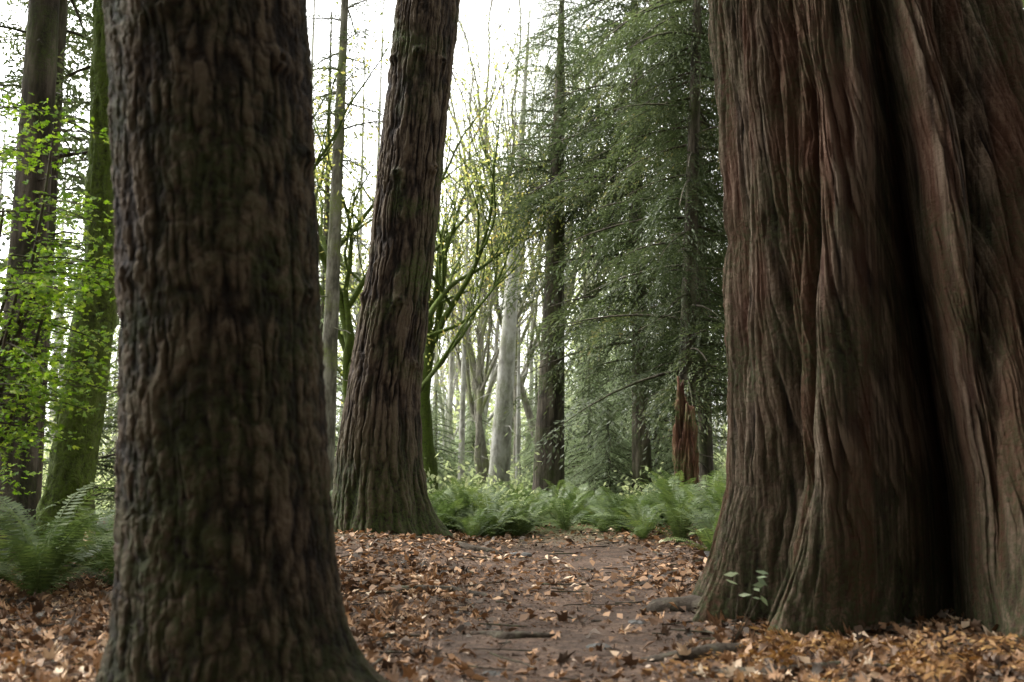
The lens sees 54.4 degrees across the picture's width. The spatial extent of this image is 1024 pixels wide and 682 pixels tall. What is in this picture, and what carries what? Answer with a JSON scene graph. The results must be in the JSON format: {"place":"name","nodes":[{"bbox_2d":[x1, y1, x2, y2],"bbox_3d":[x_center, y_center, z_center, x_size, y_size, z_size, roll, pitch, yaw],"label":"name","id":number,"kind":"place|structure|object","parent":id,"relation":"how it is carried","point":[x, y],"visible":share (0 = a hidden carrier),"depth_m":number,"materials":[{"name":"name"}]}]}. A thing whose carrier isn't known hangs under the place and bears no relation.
{"place":"outdoors","nodes":[
{"label":"outdoors","id":0,"kind":"place"},
{"bbox_2d":[0,0,726,468],"label":"sky","id":1,"kind":"structure","parent":0,"point":[330,6],"materials":[{"name":"white"}]},
{"bbox_2d":[0,473,1023,681],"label":"ground","id":2,"kind":"structure","parent":0,"point":[566,640],"depth_m":7.33,"materials":[{"name":"soil"}]},
{"bbox_2d":[0,0,75,567],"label":"fir tree","id":3,"kind":"object","parent":2,"relation":"on","point":[39,77],"visible":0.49,"depth_m":11.39,"materials":[{"name":"brown plant"}]},
{"bbox_2d":[0,498,84,581],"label":"sword fern","id":4,"kind":"object","parent":2,"relation":"on","point":[4,557],"visible":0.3,"depth_m":9.40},
{"bbox_2d":[0,0,92,506],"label":"fir tree","id":5,"kind":"object","parent":2,"relation":"on","point":[63,30],"visible":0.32,"depth_m":13.41,"materials":[{"name":"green plant"}]},
{"bbox_2d":[0,0,96,525],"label":"fir tree","id":6,"kind":"object","parent":2,"relation":"on","point":[74,101],"visible":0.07,"depth_m":18.87,"materials":[{"name":"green plant"}]},
{"bbox_2d":[0,496,113,596],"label":"sword fern","id":7,"kind":"object","parent":2,"relation":"on","point":[46,576],"visible":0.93,"depth_m":8.37,"materials":[{"name":"plant"}]},
{"bbox_2d":[0,480,115,586],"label":"sword fern","id":8,"kind":"object","parent":2,"relation":"on","point":[65,567],"visible":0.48,"depth_m":9.12,"materials":[{"name":"plant"}]},
{"bbox_2d":[0,87,117,494],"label":"vine maple shrub","id":9,"kind":"object","parent":2,"relation":"on","point":[46,294],"visible":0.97,"depth_m":8.13,"materials":[{"name":"green plant"}]},
{"bbox_2d":[0,0,119,463],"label":"hemlock tree","id":10,"kind":"object","parent":2,"relation":"on","point":[2,196],"visible":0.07,"depth_m":23.67,"materials":[{"name":"green plant"}]},
{"bbox_2d":[21,520,114,584],"bbox_3d":[-3.721,1.980,9.342,1.355,0.660,1.460,-1,-7,8],"label":"sword fern","id":11,"kind":"object","parent":2,"relation":"on","point":[110,566],"visible":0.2,"depth_m":9.29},
{"bbox_2d":[28,506,114,570],"bbox_3d":[-4.406,2.046,10.624,1.512,0.823,1.728,2,-8,-16],"label":"sword fern","id":12,"kind":"object","parent":2,"relation":"on","point":[93,533],"visible":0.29,"depth_m":10.58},
{"bbox_2d":[36,0,116,564],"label":"mossy maple tree","id":13,"kind":"object","parent":2,"relation":"on","point":[72,470],"visible":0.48,"depth_m":11.95,"materials":[{"name":"green plant"}]},
{"bbox_2d":[42,328,119,520],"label":"hemlock tree","id":14,"kind":"object","parent":2,"relation":"on","point":[110,426],"visible":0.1,"depth_m":19.44,"materials":[{"name":"green plant"}]},
{"bbox_2d":[95,0,388,681],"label":"douglas fir tree","id":15,"kind":"object","parent":2,"relation":"on","point":[225,560],"visible":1,"depth_m":4.26,"materials":[{"name":"brown plant"}]},
{"bbox_2d":[311,0,342,233],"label":"alder tree","id":16,"kind":"object","parent":2,"relation":"on","point":[312,54],"visible":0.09,"depth_m":36.71,"materials":[{"name":"grey plant"}]},
{"bbox_2d":[319,262,356,452],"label":"hemlock tree","id":17,"kind":"object","parent":2,"relation":"on","point":[339,382],"visible":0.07,"depth_m":27.29,"materials":[{"name":"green plant"}]},
{"bbox_2d":[313,12,371,332],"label":"hemlock tree","id":18,"kind":"object","parent":2,"relation":"on","point":[327,206],"visible":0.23,"depth_m":33.91,"materials":[{"name":"green plant"}]},
{"bbox_2d":[307,0,392,489],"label":"fir tree","id":19,"kind":"object","parent":2,"relation":"on","point":[331,321],"visible":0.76,"depth_m":20.44,"materials":[{"name":"grey plant"}]},
{"bbox_2d":[339,27,376,353],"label":"alder tree","id":20,"kind":"object","parent":2,"relation":"on","point":[361,170],"visible":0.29,"depth_m":43.29,"materials":[{"name":"grey plant"}]},
{"bbox_2d":[0,101,727,481],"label":"distant trees","id":21,"kind":"object","parent":2,"relation":"on","point":[492,403],"visible":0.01,"depth_m":58.95,"materials":[{"name":"grey plant"}]},
{"bbox_2d":[359,0,389,277],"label":"alder tree","id":22,"kind":"object","parent":2,"relation":"on","point":[380,96],"visible":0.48,"depth_m":37.48,"materials":[{"name":"grey plant"}]},
{"bbox_2d":[41,414,726,528],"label":"undergrowth","id":23,"kind":"object","parent":2,"relation":"on","point":[468,480],"visible":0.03,"depth_m":23.58,"materials":[{"name":"plant"}]},
{"bbox_2d":[315,177,464,405],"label":"bigleaf maple tree","id":24,"kind":"object","parent":2,"relation":"on","point":[353,319],"visible":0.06,"depth_m":40.70,"materials":[{"name":"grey plant"}]},
{"bbox_2d":[331,0,459,537],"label":"douglas fir tree","id":25,"kind":"object","parent":2,"relation":"on","point":[379,482],"visible":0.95,"depth_m":14.33,"materials":[{"name":"brown plant"}]},
{"bbox_2d":[312,0,521,400],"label":"bigleaf maple tree","id":26,"kind":"object","parent":2,"relation":"on","point":[346,339],"visible":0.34,"depth_m":21.21,"materials":[{"name":"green plant"}]},
{"bbox_2d":[341,87,518,495],"bbox_3d":[-2.664,-0.717,27.156,5.026,10.855,9.128,1,-7,-7],"label":"bigleaf maple tree","id":27,"kind":"object","parent":2,"relation":"on","point":[440,276],"visible":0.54,"depth_m":27.95,"materials":[{"name":"green plant"}]},
{"bbox_2d":[314,0,555,449],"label":"bigleaf maple tree","id":28,"kind":"object","parent":2,"relation":"on","point":[459,320],"visible":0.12,"depth_m":48.04,"materials":[{"name":"grey plant"}]},
{"bbox_2d":[384,585,486,595],"bbox_3d":[-0.682,2.281,8.999,1.101,0.147,0.236,-2,-8,13],"label":"exposed root","id":29,"kind":"object","parent":2,"relation":"on","point":[474,593],"visible":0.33,"depth_m":8.97,"materials":[{"name":"brown plant"}]},
{"bbox_2d":[341,224,544,473],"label":"bigleaf maple tree","id":30,"kind":"object","parent":2,"relation":"on","point":[457,401],"visible":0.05,"depth_m":54.90,"materials":[{"name":"green plant"}]},
{"bbox_2d":[318,134,577,391],"bbox_3d":[-2.326,-0.345,28.176,9.264,10.249,6.083,0,-7,0],"label":"bigleaf maple tree","id":31,"kind":"object","parent":2,"relation":"on","point":[439,300],"visible":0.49,"depth_m":27.90,"materials":[{"name":"green plant"}]},
{"bbox_2d":[430,386,468,489],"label":"hemlock tree","id":32,"kind":"object","parent":2,"relation":"on","point":[440,455],"visible":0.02,"depth_m":30.76,"materials":[{"name":"green plant"}]},
{"bbox_2d":[430,381,475,486],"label":"young hemlock tree","id":33,"kind":"object","parent":2,"relation":"on","point":[436,424],"visible":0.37,"depth_m":37.80,"materials":[{"name":"green plant"}]},
{"bbox_2d":[431,499,475,531],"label":"sword fern","id":34,"kind":"object","parent":2,"relation":"on","point":[452,523],"visible":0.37,"depth_m":16.28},
{"bbox_2d":[434,133,476,470],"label":"alder tree","id":35,"kind":"object","parent":2,"relation":"on","point":[450,384],"visible":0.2,"depth_m":44.05,"materials":[{"name":"grey plant"}]},
{"bbox_2d":[435,500,485,528],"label":"sword fern","id":36,"kind":"object","parent":2,"relation":"on","point":[443,516],"visible":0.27,"depth_m":16.03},
{"bbox_2d":[431,491,490,530],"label":"sword fern","id":37,"kind":"object","parent":2,"relation":"on","point":[438,497],"visible":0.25,"depth_m":16.68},
{"bbox_2d":[355,180,576,485],"bbox_3d":[-1.532,-0.262,37.673,9.242,12.488,5.938,0,-7,0],"label":"bigleaf maple tree","id":38,"kind":"object","parent":2,"relation":"on","point":[481,402],"visible":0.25,"depth_m":36.61,"materials":[{"name":"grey plant"}]},
{"bbox_2d":[431,231,502,476],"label":"bigleaf maple tree","id":39,"kind":"object","parent":2,"relation":"on","point":[443,368],"visible":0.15,"depth_m":48.22,"materials":[{"name":"green plant"}]},
{"bbox_2d":[437,504,504,537],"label":"sword fern","id":40,"kind":"object","parent":2,"relation":"on","point":[476,527],"visible":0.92,"depth_m":15.31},
{"bbox_2d":[441,88,506,480],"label":"alder tree","id":41,"kind":"object","parent":2,"relation":"on","point":[462,419],"visible":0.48,"depth_m":37.04,"materials":[{"name":"grey plant"}]},
{"bbox_2d":[450,541,497,553],"bbox_3d":[-0.582,2.667,12.723,1.065,0.200,0.291,-7,-10,41],"label":"exposed root","id":42,"kind":"object","parent":2,"relation":"on","point":[467,546],"visible":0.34,"depth_m":12.52,"materials":[{"name":"brown plant"}]},
{"bbox_2d":[433,479,516,528],"bbox_3d":[-0.648,2.833,17.288,1.551,0.898,1.410,0,-7,1],"label":"sword fern","id":43,"kind":"object","parent":2,"relation":"on","point":[458,496],"visible":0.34,"depth_m":17.02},
{"bbox_2d":[439,388,514,486],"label":"young hemlock tree","id":44,"kind":"object","parent":2,"relation":"on","point":[468,441],"visible":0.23,"depth_m":40.71,"materials":[{"name":"green plant"}]},
{"bbox_2d":[466,149,502,434],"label":"alder tree","id":45,"kind":"object","parent":2,"relation":"on","point":[483,339],"visible":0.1,"depth_m":42.24,"materials":[{"name":"grey plant"}]},
{"bbox_2d":[431,181,542,486],"bbox_3d":[-0.948,-0.277,39.787,6.123,13.098,8.487,0,-7,0],"label":"bigleaf maple tree","id":46,"kind":"object","parent":2,"relation":"on","point":[485,460],"visible":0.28,"depth_m":39.02,"materials":[{"name":"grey plant"}]},
{"bbox_2d":[459,503,519,537],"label":"sword fern","id":47,"kind":"object","parent":2,"relation":"on","point":[492,532],"visible":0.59,"depth_m":16.05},
{"bbox_2d":[457,507,531,536],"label":"sword fern","id":48,"kind":"object","parent":2,"relation":"on","point":[509,525],"visible":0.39,"depth_m":16.48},
{"bbox_2d":[453,485,540,535],"bbox_3d":[-0.166,2.790,16.351,1.790,0.864,1.595,4,-8,-27],"label":"sword fern","id":49,"kind":"object","parent":2,"relation":"on","point":[481,503],"visible":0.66,"depth_m":16.24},
{"bbox_2d":[343,0,656,479],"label":"bigleaf maple tree","id":50,"kind":"object","parent":2,"relation":"on","point":[530,351],"visible":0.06,"depth_m":45.65,"materials":[{"name":"grey plant"}]},
{"bbox_2d":[0,523,1021,681],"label":"leaf fragments","id":51,"kind":"object","parent":2,"relation":"on","point":[569,661],"visible":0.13,"depth_m":7.14,"materials":[{"name":"plant"}]},
{"bbox_2d":[0,515,1023,681],"bbox_3d":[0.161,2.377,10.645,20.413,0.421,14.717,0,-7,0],"label":"fallen leaves","id":52,"kind":"object","parent":2,"relation":"on","point":[59,674],"depth_m":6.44,"materials":[{"name":"plant"}]},
{"bbox_2d":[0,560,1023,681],"bbox_3d":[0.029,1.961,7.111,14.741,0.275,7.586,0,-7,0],"label":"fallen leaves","id":53,"kind":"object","parent":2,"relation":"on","point":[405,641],"visible":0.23,"depth_m":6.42,"materials":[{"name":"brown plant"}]},
{"bbox_2d":[2,623,1023,681],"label":"dead cedar fronds","id":54,"kind":"object","parent":2,"relation":"on","point":[927,667],"visible":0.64,"depth_m":5.52,"materials":[{"name":"plant"}]},
{"bbox_2d":[475,12,555,492],"bbox_3d":[0.222,-2.909,33.813,2.539,17.280,2.450,4,-8,-26],"label":"alder tree","id":55,"kind":"object","parent":2,"relation":"on","point":[500,453],"visible":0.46,"depth_m":32.89,"materials":[{"name":"grey plant"}]},
{"bbox_2d":[473,630,561,638],"bbox_3d":[0.006,1.976,6.665,0.654,0.079,0.200,-1,-7,9],"label":"exposed root","id":56,"kind":"object","parent":2,"relation":"on","point":[509,635],"visible":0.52,"depth_m":6.61,"materials":[{"name":"brown plant"}]},
{"bbox_2d":[487,492,548,535],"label":"sword fern","id":57,"kind":"object","parent":2,"relation":"on","point":[519,522],"visible":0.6,"depth_m":16.78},
{"bbox_2d":[497,225,542,483],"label":"alder tree","id":58,"kind":"object","parent":2,"relation":"on","point":[518,417],"visible":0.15,"depth_m":39.99,"materials":[{"name":"grey plant"}]},
{"bbox_2d":[502,482,548,503],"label":"sword fern","id":59,"kind":"object","parent":2,"relation":"on","point":[522,495],"visible":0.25,"depth_m":21.75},
{"bbox_2d":[496,493,560,528],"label":"sword fern","id":60,"kind":"object","parent":2,"relation":"on","point":[536,508],"visible":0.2,"depth_m":18.05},
{"bbox_2d":[505,501,556,533],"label":"sword fern","id":61,"kind":"object","parent":2,"relation":"on","point":[526,522],"visible":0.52,"depth_m":17.07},
{"bbox_2d":[441,0,625,460],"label":"bigleaf maple tree","id":62,"kind":"object","parent":2,"relation":"on","point":[476,80],"visible":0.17,"depth_m":47.51,"materials":[{"name":"grey plant"}]},
{"bbox_2d":[443,95,626,475],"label":"bigleaf maple tree","id":63,"kind":"object","parent":2,"relation":"on","point":[495,366],"visible":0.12,"depth_m":43.36,"materials":[{"name":"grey plant"}]},
{"bbox_2d":[512,492,561,526],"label":"sword fern","id":64,"kind":"object","parent":2,"relation":"on","point":[547,514],"visible":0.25,"depth_m":19.50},
{"bbox_2d":[510,360,573,486],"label":"young hemlock tree","id":65,"kind":"object","parent":2,"relation":"on","point":[523,433],"visible":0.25,"depth_m":43.74,"materials":[{"name":"green plant"}]},
{"bbox_2d":[440,0,646,446],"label":"bigleaf maple tree","id":66,"kind":"object","parent":2,"relation":"on","point":[528,411],"visible":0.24,"depth_m":41.20,"materials":[{"name":"grey plant"}]},
{"bbox_2d":[446,8,643,346],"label":"bigleaf maple tree","id":67,"kind":"object","parent":2,"relation":"on","point":[536,181],"visible":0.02,"depth_m":51.78,"materials":[{"name":"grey plant"}]},
{"bbox_2d":[511,376,584,486],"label":"young hemlock tree","id":68,"kind":"object","parent":2,"relation":"on","point":[533,438],"visible":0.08,"depth_m":37.55,"materials":[{"name":"green plant"}]},
{"bbox_2d":[451,0,650,482],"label":"bigleaf maple tree","id":69,"kind":"object","parent":2,"relation":"on","point":[536,300],"visible":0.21,"depth_m":43.63,"materials":[{"name":"grey plant"}]},
{"bbox_2d":[439,0,666,496],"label":"spruce tree","id":70,"kind":"object","parent":2,"relation":"on","point":[555,473],"visible":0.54,"depth_m":28.27,"materials":[{"name":"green plant"}]},
{"bbox_2d":[544,479,573,516],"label":"sword fern","id":71,"kind":"object","parent":2,"relation":"on","point":[562,490],"visible":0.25,"depth_m":23.21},
{"bbox_2d":[533,491,596,530],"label":"sword fern","id":72,"kind":"object","parent":2,"relation":"on","point":[564,521],"visible":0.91,"depth_m":18.34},
{"bbox_2d":[524,311,631,486],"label":"young hemlock tree","id":73,"kind":"object","parent":2,"relation":"on","point":[581,414],"visible":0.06,"depth_m":35.77,"materials":[{"name":"green plant"}]},
{"bbox_2d":[526,306,631,497],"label":"young hemlock tree","id":74,"kind":"object","parent":2,"relation":"on","point":[578,436],"visible":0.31,"depth_m":30.80,"materials":[{"name":"green plant"}]},
{"bbox_2d":[551,483,610,521],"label":"sword fern","id":75,"kind":"object","parent":2,"relation":"on","point":[573,496],"visible":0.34,"depth_m":20.98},
{"bbox_2d":[478,0,685,479],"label":"bigleaf maple tree","id":76,"kind":"object","parent":2,"relation":"on","point":[571,291],"visible":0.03,"depth_m":47.27,"materials":[{"name":"green plant"}]},
{"bbox_2d":[558,490,606,523],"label":"sword fern","id":77,"kind":"object","parent":2,"relation":"on","point":[583,506],"visible":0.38,"depth_m":20.55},
{"bbox_2d":[554,406,639,502],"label":"young hemlock tree","id":78,"kind":"object","parent":2,"relation":"on","point":[610,468],"visible":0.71,"depth_m":25.66,"materials":[{"name":"green plant"}]},
{"bbox_2d":[575,502,621,532],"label":"sword fern","id":79,"kind":"object","parent":2,"relation":"on","point":[601,525],"visible":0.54,"depth_m":17.12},
{"bbox_2d":[530,83,669,440],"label":"bigleaf maple tree","id":80,"kind":"object","parent":2,"relation":"on","point":[584,279],"visible":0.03,"depth_m":44.80,"materials":[{"name":"plant"}]},
{"bbox_2d":[476,0,727,495],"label":"cedar tree","id":81,"kind":"object","parent":2,"relation":"on","point":[638,455],"visible":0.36,"depth_m":25.98,"materials":[{"name":"green plant"}]},
{"bbox_2d":[564,159,665,465],"bbox_3d":[4.399,-1.143,39.491,6.976,15.240,5.828,0,-7,0],"label":"hemlock tree","id":82,"kind":"object","parent":2,"relation":"on","point":[608,315],"visible":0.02,"depth_m":39.39,"materials":[{"name":"green plant"}]},
{"bbox_2d":[564,280,672,491],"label":"young hemlock tree","id":83,"kind":"object","parent":2,"relation":"on","point":[618,352],"visible":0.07,"depth_m":32.96,"materials":[{"name":"green plant"}]},
{"bbox_2d":[584,486,658,531],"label":"sword fern","id":84,"kind":"object","parent":2,"relation":"on","point":[617,528],"visible":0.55,"depth_m":16.38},
{"bbox_2d":[525,0,727,489],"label":"cedar tree","id":85,"kind":"object","parent":2,"relation":"on","point":[689,272],"visible":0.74,"depth_m":21.43,"materials":[{"name":"green plant"}]},
{"bbox_2d":[592,495,666,529],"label":"sword fern","id":86,"kind":"object","parent":2,"relation":"on","point":[631,505],"visible":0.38,"depth_m":15.23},
{"bbox_2d":[606,501,663,538],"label":"sword fern","id":87,"kind":"object","parent":2,"relation":"on","point":[639,529],"visible":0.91,"depth_m":14.34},
{"bbox_2d":[608,483,663,524],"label":"sword fern","id":88,"kind":"object","parent":2,"relation":"on","point":[636,500],"visible":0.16,"depth_m":16.49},
{"bbox_2d":[561,0,726,426],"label":"cedar tree","id":89,"kind":"object","parent":2,"relation":"on","point":[607,381],"visible":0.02,"depth_m":29.00,"materials":[{"name":"green plant"}]},
{"bbox_2d":[567,0,727,492],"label":"cedar tree","id":90,"kind":"object","parent":2,"relation":"on","point":[705,447],"visible":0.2,"depth_m":23.32,"materials":[{"name":"green plant"}]},
{"bbox_2d":[582,272,717,495],"bbox_3d":[4.161,1.698,29.308,5.591,7.901,4.867,-5,-9,35],"label":"young hemlock tree","id":91,"kind":"object","parent":2,"relation":"on","point":[660,449],"visible":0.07,"depth_m":28.73,"materials":[{"name":"green plant"}]},
{"bbox_2d":[608,2,727,458],"bbox_3d":[6.279,-5.813,26.832,7.764,21.240,7.045,0,-7,0],"label":"hemlock tree","id":92,"kind":"object","parent":2,"relation":"on","point":[721,437],"visible":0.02,"depth_m":26.33,"materials":[{"name":"green plant"}]},
{"bbox_2d":[631,470,706,524],"bbox_3d":[2.748,2.452,15.486,1.561,0.904,1.419,-6,-9,39],"label":"sword fern","id":93,"kind":"object","parent":2,"relation":"on","point":[667,486],"visible":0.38,"depth_m":15.44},
{"bbox_2d":[623,492,716,542],"bbox_3d":[2.254,2.334,13.188,1.171,0.678,1.064,6,-10,-40],"label":"sword fern","id":94,"kind":"object","parent":2,"relation":"on","point":[680,526],"visible":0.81,"depth_m":12.94,"materials":[{"name":"plant"}]},
{"bbox_2d":[639,595,701,611],"bbox_3d":[1.521,2.136,7.904,1.031,0.246,0.439,0,-7,0],"label":"exposed root","id":95,"kind":"object","parent":2,"relation":"on","point":[690,602],"visible":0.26,"depth_m":7.89,"materials":[{"name":"brown plant"}]},
{"bbox_2d":[625,470,717,513],"bbox_3d":[2.848,2.588,16.605,1.561,0.904,1.419,3,-8,-21],"label":"sword fern","id":96,"kind":"object","parent":2,"relation":"on","point":[682,477],"visible":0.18,"depth_m":16.24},
{"bbox_2d":[641,484,710,535],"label":"sword fern","id":97,"kind":"object","parent":2,"relation":"on","point":[668,501],"visible":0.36,"depth_m":13.77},
{"bbox_2d":[628,344,726,485],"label":"young hemlock tree","id":98,"kind":"object","parent":2,"relation":"on","point":[712,428],"depth_m":32.51,"materials":[{"name":"green plant"}]},
{"bbox_2d":[672,376,700,509],"bbox_3d":[2.956,1.880,16.887,0.487,2.598,0.490,0,-7,0],"label":"broken stump","id":99,"kind":"object","parent":2,"relation":"on","point":[685,457],"visible":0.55,"depth_m":16.79,"materials":[{"name":"brown wood"}]},
{"bbox_2d":[650,467,725,517],"bbox_3d":[2.752,2.339,15.036,1.824,0.880,1.625,4,-8,-27],"label":"sword fern","id":100,"kind":"object","parent":2,"relation":"on","point":[719,476],"visible":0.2,"depth_m":14.84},
{"bbox_2d":[650,374,726,492],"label":"young hemlock tree","id":101,"kind":"object","parent":2,"relation":"on","point":[668,461],"visible":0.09,"depth_m":25.36,"materials":[{"name":"green plant"}]},
{"bbox_2d":[658,503,720,550],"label":"sword fern","id":102,"kind":"object","parent":2,"relation":"on","point":[704,534],"visible":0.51,"depth_m":11.63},
{"bbox_2d":[670,485,718,536],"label":"sword fern","id":103,"kind":"object","parent":2,"relation":"on","point":[707,506],"visible":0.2,"depth_m":12.52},
{"bbox_2d":[637,643,758,661],"bbox_3d":[1.173,1.889,6.001,1.063,0.130,0.182,4,-8,-29],"label":"exposed root","id":104,"kind":"object","parent":2,"relation":"on","point":[698,651],"visible":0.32,"depth_m":5.88,"materials":[{"name":"brown plant"}]},
{"bbox_2d":[695,480,725,523],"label":"sword fern","id":105,"kind":"object","parent":2,"relation":"on","point":[720,498],"visible":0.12,"depth_m":12.88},
{"bbox_2d":[724,570,768,642],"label":"seedling plant","id":106,"kind":"object","parent":2,"relation":"on","point":[760,583],"visible":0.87,"depth_m":6.21,"materials":[{"name":"green plant"}]},
{"bbox_2d":[676,659,858,678],"bbox_3d":[1.473,1.814,5.444,1.171,0.101,0.279,2,-8,-15],"label":"exposed root","id":107,"kind":"object","parent":2,"relation":"on","point":[789,667],"visible":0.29,"depth_m":5.37,"materials":[{"name":"brown plant"}]},
{"bbox_2d":[691,0,1023,643],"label":"western red cedar tree","id":108,"kind":"object","parent":2,"relation":"on","point":[871,155],"visible":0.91,"depth_m":7.16,"materials":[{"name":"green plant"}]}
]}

